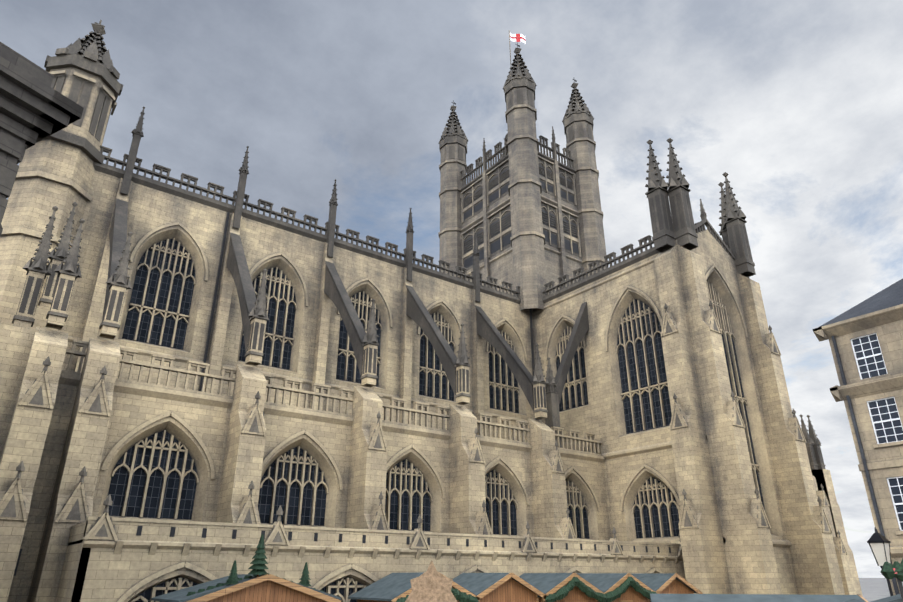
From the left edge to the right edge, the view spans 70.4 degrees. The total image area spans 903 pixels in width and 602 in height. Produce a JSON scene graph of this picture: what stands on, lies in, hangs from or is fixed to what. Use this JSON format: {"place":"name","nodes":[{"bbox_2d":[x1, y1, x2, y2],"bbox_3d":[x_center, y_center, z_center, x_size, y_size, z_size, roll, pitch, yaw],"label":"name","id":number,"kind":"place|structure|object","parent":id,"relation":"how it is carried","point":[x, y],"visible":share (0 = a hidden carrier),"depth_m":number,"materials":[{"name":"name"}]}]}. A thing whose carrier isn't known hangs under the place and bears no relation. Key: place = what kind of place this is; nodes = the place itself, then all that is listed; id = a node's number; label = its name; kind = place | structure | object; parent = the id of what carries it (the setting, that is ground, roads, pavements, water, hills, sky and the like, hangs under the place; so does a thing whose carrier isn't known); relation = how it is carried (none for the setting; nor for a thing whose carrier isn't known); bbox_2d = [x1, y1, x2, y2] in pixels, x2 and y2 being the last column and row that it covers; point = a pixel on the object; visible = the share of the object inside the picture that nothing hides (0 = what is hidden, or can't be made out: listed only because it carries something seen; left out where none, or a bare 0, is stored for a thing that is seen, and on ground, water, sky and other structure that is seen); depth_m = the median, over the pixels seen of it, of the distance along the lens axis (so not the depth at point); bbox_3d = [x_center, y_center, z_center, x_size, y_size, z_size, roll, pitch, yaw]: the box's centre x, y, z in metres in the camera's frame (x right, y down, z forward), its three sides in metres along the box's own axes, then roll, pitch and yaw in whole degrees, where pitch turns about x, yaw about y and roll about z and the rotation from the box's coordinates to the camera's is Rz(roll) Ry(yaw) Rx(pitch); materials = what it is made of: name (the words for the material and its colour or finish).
{"place":"outdoors","nodes":[
{"label":"outdoors","id":0,"kind":"place"},
{"bbox_2d":[0,0,902,577],"label":"sky","id":1,"kind":"structure","parent":0,"point":[800,102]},
{"bbox_2d":[813,279,902,594],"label":"georgian house","id":2,"kind":"structure","parent":0,"point":[865,337],"depth_m":25.16,"materials":[{"name":"beige stone"}]},
{"bbox_2d":[859,578,889,601],"bbox_3d":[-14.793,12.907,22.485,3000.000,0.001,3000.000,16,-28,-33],"label":"ground","id":3,"kind":"structure","parent":0,"point":[873,589],"depth_m":170.59,"materials":[{"name":"white"}]},
{"bbox_2d":[0,42,83,235],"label":"building","id":4,"kind":"structure","parent":3,"relation":"on","point":[35,107],"depth_m":12.57,"materials":[{"name":"grey stone"}]},
{"bbox_2d":[0,20,862,601],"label":"bath abbey","id":5,"kind":"structure","parent":3,"relation":"on","point":[196,388],"depth_m":36.80,"materials":[{"name":"stone"}]},
{"bbox_2d":[510,33,525,43],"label":"flag","id":6,"kind":"object","parent":5,"relation":"attached to","point":[517,37],"visible":0.96,"depth_m":65.39,"materials":[{"name":"white fabric"}]},
{"bbox_2d":[151,534,902,601],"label":"market stalls","id":7,"kind":"object","parent":3,"relation":"on","point":[258,583],"visible":1,"depth_m":21.77,"materials":[{"name":"brown wood"}]},
{"bbox_2d":[867,527,892,595],"bbox_3d":[12.164,8.460,17.546,0.438,4.270,0.438,16,-28,-33],"label":"street lantern","id":8,"kind":"object","parent":3,"relation":"on","point":[879,544],"visible":0.77,"depth_m":18.05,"materials":[{"name":"black metal"}]}
]}

